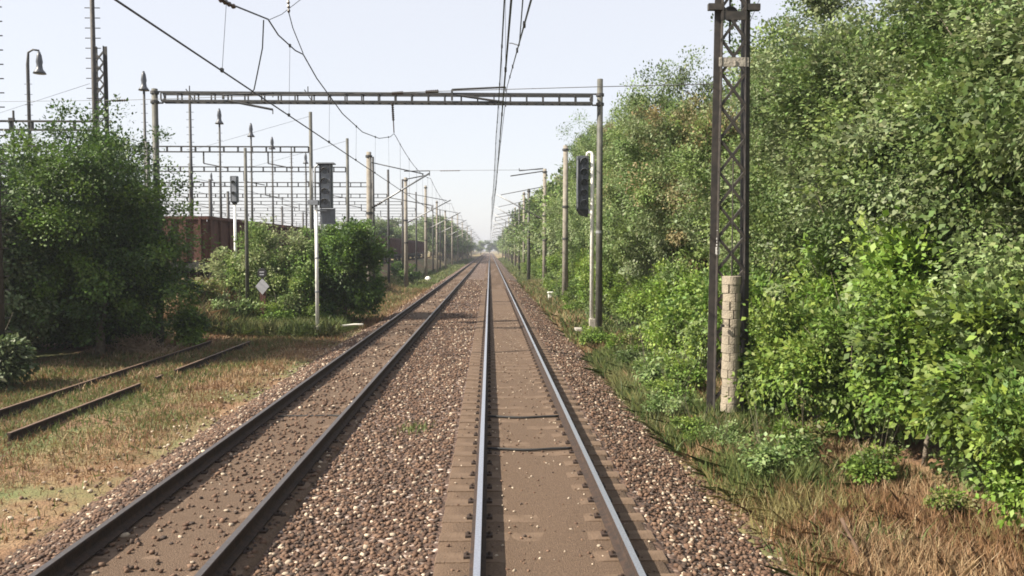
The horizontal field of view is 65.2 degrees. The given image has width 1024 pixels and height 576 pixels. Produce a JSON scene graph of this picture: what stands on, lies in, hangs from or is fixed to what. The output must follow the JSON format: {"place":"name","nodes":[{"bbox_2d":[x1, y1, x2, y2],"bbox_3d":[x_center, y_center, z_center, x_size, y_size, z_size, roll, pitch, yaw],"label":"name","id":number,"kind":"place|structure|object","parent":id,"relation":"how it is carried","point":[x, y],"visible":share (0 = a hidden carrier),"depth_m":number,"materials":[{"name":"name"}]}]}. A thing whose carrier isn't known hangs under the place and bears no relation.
{"place":"outdoors","nodes":[
{"label":"outdoors","id":0,"kind":"place"},
{"bbox_2d":[0,0,917,250],"label":"sky","id":1,"kind":"structure","parent":0,"point":[349,45],"materials":[{"name":"white"}]},
{"bbox_2d":[0,250,1023,575],"bbox_3d":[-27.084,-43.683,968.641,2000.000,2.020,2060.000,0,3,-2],"label":"ground","id":2,"kind":"structure","parent":0,"point":[82,496],"depth_m":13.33,"materials":[{"name":"beige plant"}]},
{"bbox_2d":[0,6,11,385],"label":"step rung mast","id":3,"kind":"object","parent":2,"relation":"on","point":[2,315],"visible":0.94,"depth_m":20.61,"materials":[{"name":"metal"}]},
{"bbox_2d":[0,316,48,390],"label":"bush","id":4,"kind":"object","parent":2,"relation":"on","point":[17,358],"visible":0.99,"depth_m":20.21,"materials":[{"name":"green plant"}]},
{"bbox_2d":[24,49,46,143],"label":"lamp post","id":5,"kind":"object","parent":2,"relation":"on","point":[38,70],"visible":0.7,"depth_m":42.74,"materials":[{"name":"metal"}]},
{"bbox_2d":[0,172,89,345],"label":"tree","id":6,"kind":"object","parent":2,"relation":"on","point":[22,328],"visible":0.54,"depth_m":24.25,"materials":[{"name":"green plant"}]},
{"bbox_2d":[0,110,90,130],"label":"yard gantry","id":7,"kind":"object","parent":2,"relation":"on","point":[11,120],"visible":0.6,"depth_m":29.68,"materials":[{"name":"metal"}]},
{"bbox_2d":[84,0,102,181],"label":"step rung mast","id":8,"kind":"object","parent":2,"relation":"on","point":[93,58],"visible":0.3,"depth_m":28.98,"materials":[{"name":"metal"}]},
{"bbox_2d":[96,46,110,340],"bbox_3d":[-15.290,-3.263,29.956,0.576,11.418,0.258,0,3,-2],"label":"lattice mast","id":9,"kind":"object","parent":2,"relation":"on","point":[104,64],"visible":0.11,"depth_m":29.70,"materials":[{"name":"metal"}]},
{"bbox_2d":[102,84,711,101],"bbox_3d":[-5.334,-5.443,23.035,24.217,2.418,1.462,2,3,38],"label":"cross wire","id":10,"kind":"object","parent":9,"relation":"attached to","point":[392,93],"visible":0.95,"depth_m":21.15,"materials":[{"name":"grey metal"}]},
{"bbox_2d":[37,302,171,349],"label":"bush","id":11,"kind":"object","parent":2,"relation":"on","point":[67,342],"visible":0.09,"depth_m":29.11,"materials":[{"name":"green plant"}]},
{"bbox_2d":[0,93,221,355],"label":"tree","id":12,"kind":"object","parent":2,"relation":"on","point":[111,219],"visible":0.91,"depth_m":25.64,"materials":[{"name":"green plant"}]},
{"bbox_2d":[0,341,250,457],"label":"siding track","id":13,"kind":"structure","parent":2,"relation":"on","point":[49,421],"depth_m":18.97,"materials":[{"name":"metal"}]},
{"bbox_2d":[81,331,181,355],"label":"bush","id":14,"kind":"object","parent":2,"relation":"on","point":[136,345],"visible":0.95,"depth_m":27.84,"materials":[{"name":"green plant"}]},
{"bbox_2d":[138,71,149,184],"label":"lamp post","id":15,"kind":"object","parent":2,"relation":"on","point":[143,88],"visible":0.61,"depth_m":48.85,"materials":[{"name":"metal"}]},
{"bbox_2d":[0,112,313,242],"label":"yard gantry","id":16,"kind":"object","parent":2,"relation":"on","point":[310,149],"visible":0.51,"depth_m":42.81,"materials":[{"name":"grey metal"}]},
{"bbox_2d":[0,138,349,220],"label":"yard gantry","id":17,"kind":"object","parent":2,"relation":"on","point":[347,183],"visible":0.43,"depth_m":51.28,"materials":[{"name":"grey metal"}]},
{"bbox_2d":[164,291,211,347],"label":"bush","id":18,"kind":"object","parent":2,"relation":"on","point":[196,327],"visible":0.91,"depth_m":29.90,"materials":[{"name":"green plant"}]},
{"bbox_2d":[186,96,194,279],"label":"mast","id":19,"kind":"object","parent":2,"relation":"on","point":[190,164],"visible":0.6,"depth_m":45.14,"materials":[{"name":"metal"}]},
{"bbox_2d":[180,252,228,303],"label":"weed clump","id":20,"kind":"object","parent":2,"relation":"on","point":[210,288],"visible":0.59,"depth_m":34.45,"materials":[{"name":"green plant"}]},
{"bbox_2d":[215,108,223,268],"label":"lamp post","id":21,"kind":"object","parent":2,"relation":"on","point":[219,122],"visible":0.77,"depth_m":60.94,"materials":[{"name":"metal"}]},
{"bbox_2d":[230,176,238,284],"bbox_3d":[-12.826,-2.254,36.990,0.340,5.836,0.468,0,3,-2],"label":"railway signal","id":22,"kind":"object","parent":2,"relation":"on","point":[234,190],"visible":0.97,"depth_m":36.89,"materials":[{"name":"white paint"}]},
{"bbox_2d":[208,269,265,317],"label":"weed clump","id":23,"kind":"object","parent":2,"relation":"on","point":[239,305],"visible":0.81,"depth_m":34.28,"materials":[{"name":"green plant"}]},
{"bbox_2d":[244,148,249,303],"bbox_3d":[-11.815,-2.334,35.613,0.174,7.739,0.174,0,3,-2],"label":"yard post","id":24,"kind":"object","parent":2,"relation":"on","point":[247,293],"visible":0.79,"depth_m":35.54,"materials":[{"name":"grey metal"}]},
{"bbox_2d":[255,268,268,313],"bbox_3d":[-10.842,0.591,34.808,0.600,2.902,0.182,0,3,-2],"label":"diamond-shaped sign","id":25,"kind":"object","parent":2,"relation":"on","point":[262,286],"visible":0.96,"depth_m":34.73,"materials":[{"name":"grey metal"}]},
{"bbox_2d":[151,157,374,280],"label":"yard gantry","id":26,"kind":"object","parent":2,"relation":"on","point":[209,186],"visible":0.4,"depth_m":58.18,"materials":[{"name":"metal"}]},
{"bbox_2d":[194,214,332,313],"bbox_3d":[-11.567,-0.706,37.380,7.432,5.492,5.359,0,3,-2],"label":"bush","id":27,"kind":"object","parent":2,"relation":"on","point":[276,268],"visible":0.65,"depth_m":36.32,"materials":[{"name":"green plant"}]},
{"bbox_2d":[160,170,389,282],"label":"yard gantry","id":28,"kind":"object","parent":2,"relation":"on","point":[388,227],"visible":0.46,"depth_m":68.26,"materials":[{"name":"metal"}]},
{"bbox_2d":[252,276,299,322],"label":"weed clump","id":29,"kind":"object","parent":2,"relation":"on","point":[280,312],"visible":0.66,"depth_m":34.72,"materials":[{"name":"green plant"}]},
{"bbox_2d":[163,179,403,267],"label":"yard gantry","id":30,"kind":"object","parent":2,"relation":"on","point":[402,203],"visible":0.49,"depth_m":79.17,"materials":[{"name":"metal"}]},
{"bbox_2d":[163,212,424,273],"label":"yard gantry","id":31,"kind":"object","parent":2,"relation":"on","point":[302,216],"visible":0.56,"depth_m":106.77,"materials":[{"name":"metal"}]},
{"bbox_2d":[269,280,337,315],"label":"bush","id":32,"kind":"object","parent":2,"relation":"on","point":[305,295],"visible":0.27,"depth_m":35.85,"materials":[{"name":"green plant"}]},
{"bbox_2d":[308,162,335,330],"bbox_3d":[-7.847,-1.530,33.084,1.092,7.232,0.550,0,3,-2],"label":"railway signal","id":33,"kind":"object","parent":2,"relation":"on","point":[325,200],"visible":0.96,"depth_m":33.01,"materials":[{"name":"white paint"}]},
{"bbox_2d":[228,257,429,279],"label":"siding track","id":34,"kind":"structure","parent":2,"relation":"on","point":[400,260],"depth_m":137.73,"materials":[{"name":"brown metal"}]},
{"bbox_2d":[152,216,281,280],"bbox_3d":[-16.162,-2.092,44.918,3.020,3.329,13.560,0,3,-2],"label":"freight wagon","id":35,"kind":"object","parent":34,"relation":"on","point":[222,229],"visible":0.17,"depth_m":39.09,"materials":[{"name":"brown metal"}]},
{"bbox_2d":[284,216,397,321],"bbox_3d":[-7.861,-0.584,37.092,5.162,5.586,4.926,0,3,-2],"label":"bush","id":36,"kind":"object","parent":2,"relation":"on","point":[351,250],"visible":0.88,"depth_m":36.45,"materials":[{"name":"green plant"}]},
{"bbox_2d":[150,79,603,347],"bbox_3d":[-4.831,-2.560,29.258,16.415,10.145,0.519,0,3,-2],"label":"catenary gantry","id":37,"kind":"object","parent":2,"relation":"on","point":[155,102],"visible":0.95,"depth_m":29.09,"materials":[{"name":"grey metal"}]},
{"bbox_2d":[114,0,480,243],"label":"overhead wire","id":38,"kind":"object","parent":37,"relation":"hanging from","point":[170,36],"visible":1,"depth_m":13.02,"materials":[{"name":"black metal"}]},
{"bbox_2d":[490,0,511,234],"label":"overhead wire","id":39,"kind":"object","parent":37,"relation":"hanging from","point":[506,51],"visible":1,"depth_m":13.00,"materials":[{"name":"black metal"}]},
{"bbox_2d":[365,152,431,281],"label":"catenary mast","id":40,"kind":"object","parent":2,"relation":"on","point":[370,207],"visible":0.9,"depth_m":46.01,"materials":[{"name":"metal"}]},
{"bbox_2d":[0,253,805,575],"bbox_3d":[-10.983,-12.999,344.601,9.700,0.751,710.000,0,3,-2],"label":"ballast bed","id":41,"kind":"object","parent":2,"relation":"on","point":[479,272],"visible":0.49,"depth_m":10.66,"materials":[{"name":"gravel"}]},
{"bbox_2d":[28,253,485,575],"bbox_3d":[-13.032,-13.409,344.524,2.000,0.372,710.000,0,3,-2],"label":"railway track","id":42,"kind":"structure","parent":41,"relation":"on","point":[92,544],"depth_m":10.74,"materials":[{"name":"metal"}]},
{"bbox_2d":[74,253,486,575],"bbox_3d":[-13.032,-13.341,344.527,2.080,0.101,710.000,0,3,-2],"label":"crib gravel","id":43,"kind":"structure","parent":41,"relation":"on","point":[172,557],"depth_m":10.33,"materials":[{"name":"gravel"}]},
{"bbox_2d":[0,313,654,572],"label":"ballast stones","id":44,"kind":"object","parent":41,"relation":"on","point":[109,483],"visible":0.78,"depth_m":13.83,"materials":[{"name":"gravel"}]},
{"bbox_2d":[433,253,669,575],"bbox_3d":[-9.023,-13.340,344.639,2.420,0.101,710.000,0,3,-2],"label":"crib gravel","id":45,"kind":"structure","parent":41,"relation":"on","point":[555,487],"depth_m":10.47,"materials":[{"name":"brown gravel"}]},
{"bbox_2d":[434,253,675,575],"bbox_3d":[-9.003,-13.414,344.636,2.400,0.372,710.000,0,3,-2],"label":"railway track","id":46,"kind":"structure","parent":41,"relation":"on","point":[625,554],"depth_m":11.47,"materials":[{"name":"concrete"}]},
{"bbox_2d":[390,258,421,281],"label":"bush","id":47,"kind":"object","parent":2,"relation":"on","point":[397,269],"visible":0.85,"depth_m":79.63,"materials":[{"name":"green plant"}]},
{"bbox_2d":[402,170,450,287],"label":"catenary mast","id":48,"kind":"object","parent":2,"relation":"on","point":[405,180],"visible":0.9,"depth_m":71.02,"materials":[{"name":"metal"}]},
{"bbox_2d":[417,217,450,259],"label":"tree","id":49,"kind":"object","parent":2,"relation":"on","point":[429,241],"visible":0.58,"depth_m":183.07,"materials":[{"name":"green plant"}]},
{"bbox_2d":[424,186,461,276],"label":"catenary mast","id":50,"kind":"object","parent":2,"relation":"on","point":[425,234],"visible":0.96,"depth_m":94.97,"materials":[{"name":"metal"}]},
{"bbox_2d":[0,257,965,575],"bbox_3d":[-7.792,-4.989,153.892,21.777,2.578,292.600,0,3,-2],"label":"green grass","id":51,"kind":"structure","parent":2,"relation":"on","point":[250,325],"depth_m":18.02,"materials":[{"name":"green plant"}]},
{"bbox_2d":[494,190,530,280],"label":"catenary mast","id":52,"kind":"object","parent":2,"relation":"on","point":[528,244],"visible":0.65,"depth_m":81.78,"materials":[{"name":"grey metal"}]},
{"bbox_2d":[495,168,546,287],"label":"catenary mast","id":53,"kind":"object","parent":2,"relation":"on","point":[544,255],"visible":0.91,"depth_m":63.77,"materials":[{"name":"metal"}]},
{"bbox_2d":[516,177,562,247],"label":"tree","id":54,"kind":"object","parent":2,"relation":"on","point":[528,227],"visible":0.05,"depth_m":79.50,"materials":[{"name":"green plant"}]},
{"bbox_2d":[542,252,571,286],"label":"shrub","id":55,"kind":"object","parent":2,"relation":"on","point":[553,263],"visible":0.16,"depth_m":59.28,"materials":[{"name":"green plant"}]},
{"bbox_2d":[529,142,593,255],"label":"tree","id":56,"kind":"object","parent":2,"relation":"on","point":[546,196],"visible":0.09,"depth_m":62.21,"materials":[{"name":"green plant"}]},
{"bbox_2d":[562,145,568,294],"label":"catenary mast","id":57,"kind":"object","parent":2,"relation":"on","point":[565,206],"visible":0.91,"depth_m":47.84,"materials":[{"name":"metal"}]},
{"bbox_2d":[542,121,606,257],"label":"tree","id":58,"kind":"object","parent":2,"relation":"on","point":[573,148],"visible":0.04,"depth_m":58.37,"materials":[{"name":"green plant"}]},
{"bbox_2d":[574,151,594,334],"bbox_3d":[2.888,-1.555,31.079,0.850,7.437,0.750,0,3,-2],"label":"railway signal","id":59,"kind":"object","parent":2,"relation":"on","point":[582,185],"visible":0.88,"depth_m":30.84,"materials":[{"name":"white paint"}]},
{"bbox_2d":[557,126,615,259],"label":"tree","id":60,"kind":"object","parent":2,"relation":"on","point":[579,244],"visible":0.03,"depth_m":48.49,"materials":[{"name":"green plant"}]},
{"bbox_2d":[554,109,623,248],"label":"tree","id":61,"kind":"object","parent":2,"relation":"on","point":[572,204],"visible":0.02,"depth_m":53.42,"materials":[{"name":"green plant"}]},
{"bbox_2d":[575,314,609,345],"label":"weed clump","id":62,"kind":"object","parent":2,"relation":"on","point":[592,338],"visible":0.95,"depth_m":28.05,"materials":[{"name":"green plant"}]},
{"bbox_2d":[572,248,616,316],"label":"shrub","id":63,"kind":"object","parent":2,"relation":"on","point":[584,277],"visible":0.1,"depth_m":37.60,"materials":[{"name":"green plant"}]},
{"bbox_2d":[576,118,625,249],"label":"tree","id":64,"kind":"object","parent":2,"relation":"on","point":[607,172],"visible":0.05,"depth_m":43.35,"materials":[{"name":"green plant"}]},
{"bbox_2d":[583,243,655,319],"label":"shrub","id":65,"kind":"object","parent":2,"relation":"on","point":[607,280],"visible":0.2,"depth_m":35.15,"materials":[{"name":"green plant"}]},
{"bbox_2d":[604,306,639,349],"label":"weed clump","id":66,"kind":"object","parent":2,"relation":"on","point":[612,339],"visible":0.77,"depth_m":25.54,"materials":[{"name":"green plant"}]},
{"bbox_2d":[584,74,666,272],"bbox_3d":[6.325,-4.089,37.868,5.649,11.627,5.096,1,3,10],"label":"tree","id":67,"kind":"object","parent":2,"relation":"on","point":[619,112],"visible":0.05,"depth_m":37.87,"materials":[{"name":"green plant"}]},
{"bbox_2d":[603,264,655,329],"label":"shrub","id":68,"kind":"object","parent":2,"relation":"on","point":[616,291],"visible":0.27,"depth_m":32.66,"materials":[{"name":"green plant"}]},
{"bbox_2d":[610,325,650,365],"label":"weed clump","id":69,"kind":"object","parent":2,"relation":"on","point":[625,355],"visible":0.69,"depth_m":22.45,"materials":[{"name":"green plant"}]},
{"bbox_2d":[611,276,651,332],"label":"shrub","id":70,"kind":"object","parent":2,"relation":"on","point":[617,309],"visible":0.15,"depth_m":30.59,"materials":[{"name":"green plant"}]},
{"bbox_2d":[586,91,677,280],"bbox_3d":[6.427,-3.036,32.922,7.275,9.920,5.658,2,4,38],"label":"tree","id":71,"kind":"object","parent":2,"relation":"on","point":[637,114],"visible":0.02,"depth_m":33.07,"materials":[{"name":"green plant"}]},
{"bbox_2d":[618,274,661,324],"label":"shrub","id":72,"kind":"object","parent":2,"relation":"on","point":[636,301],"visible":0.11,"depth_m":27.72,"materials":[{"name":"green plant"}]},
{"bbox_2d":[631,334,686,388],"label":"weed clump","id":73,"kind":"object","parent":2,"relation":"on","point":[649,370],"visible":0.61,"depth_m":19.05,"materials":[{"name":"green plant"}]},
{"bbox_2d":[638,361,697,404],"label":"weed clump","id":74,"kind":"object","parent":2,"relation":"on","point":[667,385],"visible":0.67,"depth_m":17.30,"materials":[{"name":"green plant"}]},
{"bbox_2d":[635,254,702,348],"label":"shrub","id":75,"kind":"object","parent":2,"relation":"on","point":[669,272],"visible":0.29,"depth_m":24.70,"materials":[{"name":"green plant"}]},
{"bbox_2d":[603,44,735,280],"bbox_3d":[6.263,-3.266,29.631,5.874,10.772,5.918,0,3,1],"label":"tree","id":76,"kind":"object","parent":2,"relation":"on","point":[622,245],"visible":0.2,"depth_m":29.07,"materials":[{"name":"green plant"}]},
{"bbox_2d":[641,367,702,415],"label":"weed clump","id":77,"kind":"object","parent":2,"relation":"on","point":[675,403],"visible":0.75,"depth_m":16.10,"materials":[{"name":"green plant"}]},
{"bbox_2d":[635,271,718,357],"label":"shrub","id":78,"kind":"object","parent":2,"relation":"on","point":[667,328],"visible":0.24,"depth_m":22.68,"materials":[{"name":"green plant"}]},
{"bbox_2d":[655,322,706,389],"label":"weed clump","id":79,"kind":"object","parent":2,"relation":"on","point":[698,376],"visible":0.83,"depth_m":18.27,"materials":[{"name":"green plant"}]},
{"bbox_2d":[605,44,773,275],"bbox_3d":[6.971,-3.026,26.767,7.679,10.451,5.972,3,4,44],"label":"tree","id":80,"kind":"object","parent":2,"relation":"on","point":[649,194],"visible":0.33,"depth_m":26.42,"materials":[{"name":"green plant"}]},
{"bbox_2d":[665,391,717,442],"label":"weed clump","id":81,"kind":"object","parent":2,"relation":"on","point":[684,421],"visible":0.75,"depth_m":14.30,"materials":[{"name":"green plant"}]},
{"bbox_2d":[664,258,758,374],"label":"shrub","id":82,"kind":"object","parent":2,"relation":"on","point":[693,343],"visible":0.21,"depth_m":20.14,"materials":[{"name":"green plant"}]},
{"bbox_2d":[701,405,750,448],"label":"weed clump","id":83,"kind":"object","parent":2,"relation":"on","point":[725,437],"visible":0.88,"depth_m":13.47,"materials":[{"name":"green plant"}]},
{"bbox_2d":[706,0,760,412],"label":"lattice mast","id":84,"kind":"object","parent":2,"relation":"on","point":[730,14],"visible":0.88,"depth_m":15.27,"materials":[{"name":"metal"}]},
{"bbox_2d":[720,159,740,412],"bbox_3d":[4.119,0.023,15.112,0.428,4.899,0.405,0,3,-2],"label":"counterweight stack","id":85,"kind":"object","parent":84,"relation":"hanging from","point":[731,324],"visible":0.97,"depth_m":15.06,"materials":[{"name":"beige concrete"}]},
{"bbox_2d":[678,252,799,357],"bbox_3d":[5.500,1.003,18.308,3.512,3.696,3.530,0,3,-1],"label":"shrub","id":86,"kind":"object","parent":2,"relation":"on","point":[758,285],"visible":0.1,"depth_m":17.93,"materials":[{"name":"green plant"}]},
{"bbox_2d":[666,0,860,308],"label":"tree","id":87,"kind":"object","parent":2,"relation":"on","point":[704,177],"visible":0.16,"depth_m":22.24,"materials":[{"name":"green plant"}]},
{"bbox_2d":[736,393,831,474],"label":"weed clump","id":88,"kind":"object","parent":2,"relation":"on","point":[769,454],"visible":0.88,"depth_m":11.81,"materials":[{"name":"green plant"}]},
{"bbox_2d":[723,282,852,421],"bbox_3d":[5.184,1.445,14.691,2.524,3.124,3.778,1,3,15],"label":"shrub","id":89,"kind":"object","parent":2,"relation":"on","point":[752,374],"visible":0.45,"depth_m":14.29,"materials":[{"name":"green plant"}]},
{"bbox_2d":[766,373,839,454],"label":"weed clump","id":90,"kind":"object","parent":2,"relation":"on","point":[786,428],"visible":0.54,"depth_m":12.72,"materials":[{"name":"green plant"}]},
{"bbox_2d":[702,0,947,285],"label":"tree","id":91,"kind":"object","parent":2,"relation":"on","point":[783,188],"visible":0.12,"depth_m":19.54,"materials":[{"name":"green plant"}]},
{"bbox_2d":[758,273,912,449],"bbox_3d":[5.685,1.388,13.301,2.973,3.327,2.958,-1,3,-19],"label":"shrub","id":92,"kind":"object","parent":2,"relation":"on","point":[829,325],"visible":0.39,"depth_m":13.10,"materials":[{"name":"green plant"}]},
{"bbox_2d":[776,193,902,312],"bbox_3d":[7.153,0.431,16.233,4.088,4.806,4.066,2,3,34],"label":"shrub","id":93,"kind":"object","parent":2,"relation":"on","point":[826,284],"visible":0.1,"depth_m":16.03,"materials":[{"name":"green plant"}]},
{"bbox_2d":[732,0,978,303],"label":"tree","id":94,"kind":"object","parent":2,"relation":"on","point":[819,59],"visible":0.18,"depth_m":16.30,"materials":[{"name":"green plant"}]},
{"bbox_2d":[838,404,909,485],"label":"weed clump","id":95,"kind":"object","parent":2,"relation":"on","point":[868,467],"visible":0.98,"depth_m":11.02,"materials":[{"name":"green plant"}]},
{"bbox_2d":[796,0,980,187],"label":"tree","id":96,"kind":"object","parent":2,"relation":"on","point":[909,32],"visible":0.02,"depth_m":16.04,"materials":[{"name":"green plant"}]},
{"bbox_2d":[786,0,1023,310],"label":"tree","id":97,"kind":"object","parent":2,"relation":"on","point":[916,157],"visible":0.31,"depth_m":13.14,"materials":[{"name":"green plant"}]},
{"bbox_2d":[838,267,1003,476],"bbox_3d":[6.311,1.340,11.962,2.445,3.368,3.386,2,4,42],"label":"shrub","id":98,"kind":"object","parent":2,"relation":"on","point":[878,340],"visible":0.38,"depth_m":11.47,"materials":[{"name":"green plant"}]},
{"bbox_2d":[834,198,1018,449],"bbox_3d":[6.795,0.733,13.023,2.988,4.608,4.139,1,3,14],"label":"shrub","id":99,"kind":"object","parent":2,"relation":"on","point":[897,256],"visible":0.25,"depth_m":12.64,"materials":[{"name":"green plant"}]},
{"bbox_2d":[874,0,1023,304],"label":"tree","id":100,"kind":"object","parent":2,"relation":"on","point":[992,27],"visible":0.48,"depth_m":11.98,"materials":[{"name":"green plant"}]},
{"bbox_2d":[875,274,1023,476],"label":"shrub","id":101,"kind":"object","parent":2,"relation":"on","point":[939,346],"visible":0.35,"depth_m":9.99,"materials":[{"name":"green plant"}]},
{"bbox_2d":[878,0,1023,292],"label":"tree","id":102,"kind":"object","parent":2,"relation":"on","point":[986,112],"visible":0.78,"depth_m":11.33,"materials":[{"name":"green plant"}]},
{"bbox_2d":[923,444,982,518],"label":"weed clump","id":103,"kind":"object","parent":2,"relation":"on","point":[952,497],"visible":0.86,"depth_m":9.76,"materials":[{"name":"green plant"}]},
{"bbox_2d":[898,267,1023,496],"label":"shrub","id":104,"kind":"object","parent":2,"relation":"on","point":[986,304],"visible":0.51,"depth_m":9.78,"materials":[{"name":"green plant"}]},
{"bbox_2d":[954,368,1023,528],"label":"shrub","id":105,"kind":"object","parent":2,"relation":"on","point":[1000,419],"visible":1,"depth_m":8.07,"materials":[{"name":"green plant"}]},
{"bbox_2d":[987,85,1023,240],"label":"tree","id":106,"kind":"object","parent":2,"relation":"on","point":[1003,113],"visible":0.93,"depth_m":10.16,"materials":[{"name":"green plant"}]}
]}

